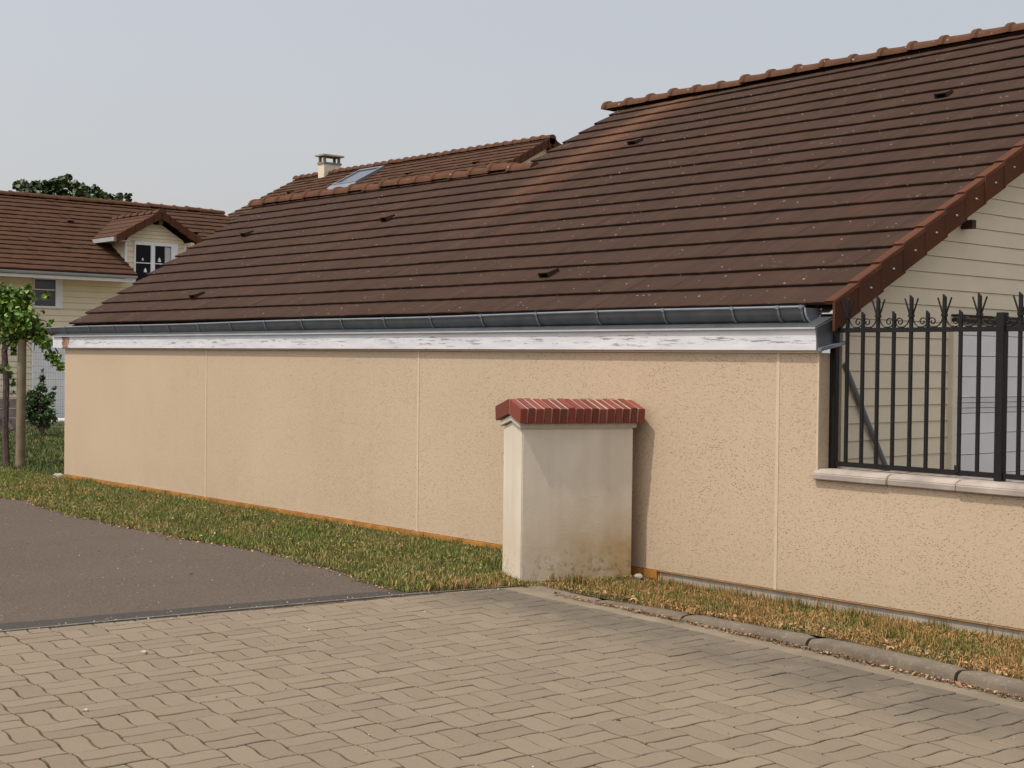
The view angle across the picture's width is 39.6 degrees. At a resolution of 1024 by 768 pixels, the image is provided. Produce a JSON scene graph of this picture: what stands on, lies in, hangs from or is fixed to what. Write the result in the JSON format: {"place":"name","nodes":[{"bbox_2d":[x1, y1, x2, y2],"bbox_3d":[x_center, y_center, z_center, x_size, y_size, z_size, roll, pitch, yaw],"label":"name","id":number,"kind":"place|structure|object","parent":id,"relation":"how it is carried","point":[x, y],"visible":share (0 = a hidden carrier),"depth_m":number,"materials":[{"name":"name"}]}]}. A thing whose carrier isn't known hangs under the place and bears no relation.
{"place":"outdoors","nodes":[
{"label":"outdoors","id":0,"kind":"place"},
{"bbox_2d":[0,492,450,629],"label":"road","id":1,"kind":"structure","parent":0,"point":[53,567],"depth_m":11.07,"materials":[{"name":"grey asphalt"}]},
{"bbox_2d":[0,507,1014,767],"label":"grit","id":2,"kind":"object","parent":1,"relation":"on","point":[286,621],"visible":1,"depth_m":9.39,"materials":[{"name":"stone"}]},
{"bbox_2d":[0,421,512,591],"bbox_3d":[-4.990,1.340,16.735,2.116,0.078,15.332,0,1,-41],"label":"verge grass","id":3,"kind":"structure","parent":0,"point":[219,538],"depth_m":13.77,"materials":[{"name":"green plant"}]},
{"bbox_2d":[0,399,16,430],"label":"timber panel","id":4,"kind":"object","parent":3,"relation":"on","point":[12,420],"visible":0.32,"depth_m":26.00,"materials":[{"name":"wood"}]},
{"bbox_2d":[15,339,25,466],"bbox_3d":[-7.455,0.347,21.566,0.150,2.061,0.150,0,1,-41],"label":"wooden post","id":5,"kind":"object","parent":3,"relation":"on","point":[20,454],"visible":0.83,"depth_m":21.51,"materials":[{"name":"brown wood"}]},
{"bbox_2d":[0,282,64,465],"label":"tree","id":6,"kind":"object","parent":3,"relation":"on","point":[19,319],"visible":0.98,"depth_m":21.52,"materials":[{"name":"green plant"}]},
{"bbox_2d":[0,423,64,474],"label":"lawn grass","id":7,"kind":"structure","parent":3,"relation":"on","point":[43,461],"depth_m":24.93,"materials":[{"name":"green plant"}]},
{"bbox_2d":[0,340,64,432],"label":"wire fence","id":8,"kind":"object","parent":3,"relation":"on","point":[38,372],"visible":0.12,"depth_m":30.54,"materials":[{"name":"grey metal"}]},
{"bbox_2d":[10,369,58,434],"bbox_3d":[-9.913,0.318,29.561,1.098,1.478,0.729,1,1,2],"label":"laurel shrub","id":9,"kind":"object","parent":3,"relation":"on","point":[36,415],"visible":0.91,"depth_m":29.43,"materials":[{"name":"green plant"}]},
{"bbox_2d":[0,477,511,589],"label":"turf specks","id":10,"kind":"object","parent":3,"relation":"on","point":[49,509],"visible":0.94,"depth_m":13.59,"materials":[{"name":"green plant"}]},
{"bbox_2d":[227,134,588,351],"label":"house","id":11,"kind":"structure","parent":0,"point":[330,175],"depth_m":45.44,"materials":[{"name":"tile"}]},
{"bbox_2d":[422,579,595,589],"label":"pillar foot soil","id":12,"kind":"structure","parent":0,"point":[520,584],"depth_m":10.93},
{"bbox_2d":[416,570,541,592],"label":"pillar foot grass","id":13,"kind":"structure","parent":12,"relation":"on","point":[509,581],"depth_m":10.73,"materials":[{"name":"green plant"}]},
{"bbox_2d":[495,398,644,586],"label":"gate pillar","id":14,"kind":"structure","parent":12,"relation":"on","point":[567,493],"depth_m":11.12,"materials":[{"name":"paint"}]},
{"bbox_2d":[0,587,1023,767],"bbox_3d":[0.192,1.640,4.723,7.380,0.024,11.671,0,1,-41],"label":"paving","id":15,"kind":"structure","parent":0,"point":[695,686],"depth_m":7.18,"materials":[{"name":"beige stone"}]},
{"bbox_2d":[0,585,513,631],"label":"edging strip","id":16,"kind":"object","parent":15,"relation":"on","point":[161,616],"visible":0.37,"depth_m":9.66,"materials":[{"name":"concrete"}]},
{"bbox_2d":[505,587,1023,712],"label":"concrete channel","id":17,"kind":"object","parent":15,"relation":"on","point":[980,694],"visible":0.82,"depth_m":8.47,"materials":[{"name":"grey concrete"}]},
{"bbox_2d":[554,592,1023,699],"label":"leaf litter","id":18,"kind":"object","parent":17,"relation":"on","point":[928,676],"visible":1,"depth_m":8.55,"materials":[{"name":"brown plant"}]},
{"bbox_2d":[0,0,1023,352],"label":"sky","id":19,"kind":"structure","parent":0,"point":[205,104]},
{"bbox_2d":[442,571,1023,680],"bbox_3d":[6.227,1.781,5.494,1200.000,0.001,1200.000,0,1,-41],"label":"ground","id":20,"kind":"structure","parent":0,"point":[686,613],"depth_m":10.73,"materials":[{"name":"beige plant"}]},
{"bbox_2d":[26,418,64,421],"bbox_3d":[-11.355,0.960,36.535,2.200,0.170,0.700,0,1,-41],"label":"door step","id":21,"kind":"object","parent":20,"relation":"on","point":[61,419],"depth_m":36.07,"materials":[{"name":"white stone"}]},
{"bbox_2d":[12,173,132,201],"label":"oak tree","id":22,"kind":"object","parent":20,"relation":"on","point":[55,186],"visible":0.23,"depth_m":57.68,"materials":[{"name":"green plant"}]},
{"bbox_2d":[0,190,230,417],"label":"dormer house","id":23,"kind":"structure","parent":20,"relation":"on","point":[77,257],"depth_m":38.46,"materials":[{"name":"tile"}]},
{"bbox_2d":[33,278,62,308],"bbox_3d":[-12.132,-2.381,37.153,0.780,0.790,0.070,0,1,-41],"label":"window","id":24,"kind":"structure","parent":23,"relation":"in","point":[54,287],"depth_m":37.19,"materials":[{"name":"white paint"}]},
{"bbox_2d":[31,340,64,417],"bbox_3d":[-11.596,-0.078,37.688,2.360,2.200,0.085,0,1,-41],"label":"door","id":25,"kind":"structure","parent":23,"relation":"in","point":[37,358],"depth_m":37.24,"materials":[{"name":"white paint"}]},
{"bbox_2d":[46,22,1023,640],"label":"long house","id":26,"kind":"structure","parent":20,"relation":"on","point":[366,354],"depth_m":13.13,"materials":[{"name":"paint"}]},
{"bbox_2d":[828,292,1023,481],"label":"iron fence","id":27,"kind":"object","parent":26,"relation":"on","point":[1002,328],"visible":1,"depth_m":9.61,"materials":[{"name":"black metal"}]},
{"bbox_2d":[526,585,601,601],"bbox_3d":[0.362,1.572,10.464,0.127,0.094,0.819,0,1,-36],"label":"kerb stone","id":28,"kind":"object","parent":20,"relation":"on","point":[546,589],"visible":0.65,"depth_m":10.43,"materials":[{"name":"concrete"}]},
{"bbox_2d":[634,573,642,578],"bbox_3d":[1.007,1.527,11.281,0.065,0.046,0.088,0,1,-41],"label":"pebble","id":29,"kind":"object","parent":20,"relation":"on","point":[639,576],"visible":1,"depth_m":11.25,"materials":[{"name":"stone"}]},
{"bbox_2d":[595,600,688,620],"bbox_3d":[0.883,1.577,9.788,0.127,0.118,0.847,0,1,-39],"label":"kerb stone","id":30,"kind":"object","parent":20,"relation":"on","point":[669,613],"visible":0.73,"depth_m":9.68,"materials":[{"name":"concrete"}]},
{"bbox_2d":[682,615,815,648],"bbox_3d":[1.485,1.584,9.009,0.127,0.144,1.069,0,1,-37],"label":"kerb stone","id":31,"kind":"object","parent":20,"relation":"on","point":[793,638],"visible":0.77,"depth_m":8.89,"materials":[{"name":"concrete"}]},
{"bbox_2d":[564,585,1023,677],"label":"dead leaves","id":32,"kind":"object","parent":20,"relation":"on","point":[866,635],"visible":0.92,"depth_m":8.71,"materials":[{"name":"brown plant"}]},
{"bbox_2d":[842,362,889,470],"bbox_3d":[2.926,0.744,10.959,1.265,1.814,0.045,0,1,-40],"label":"leaning pipe","id":33,"kind":"object","parent":20,"relation":"on","point":[852,384],"visible":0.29,"depth_m":10.72,"materials":[{"name":"black metal"}]},
{"bbox_2d":[808,638,965,682],"bbox_3d":[2.123,1.601,8.127,0.127,0.157,1.057,0,1,-35],"label":"kerb stone","id":34,"kind":"object","parent":20,"relation":"on","point":[920,665],"visible":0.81,"depth_m":8.04,"materials":[{"name":"concrete"}]},
{"bbox_2d":[957,670,1023,700],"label":"kerb stone","id":35,"kind":"object","parent":20,"relation":"on","point":[1014,687],"visible":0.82,"depth_m":7.46,"materials":[{"name":"concrete"}]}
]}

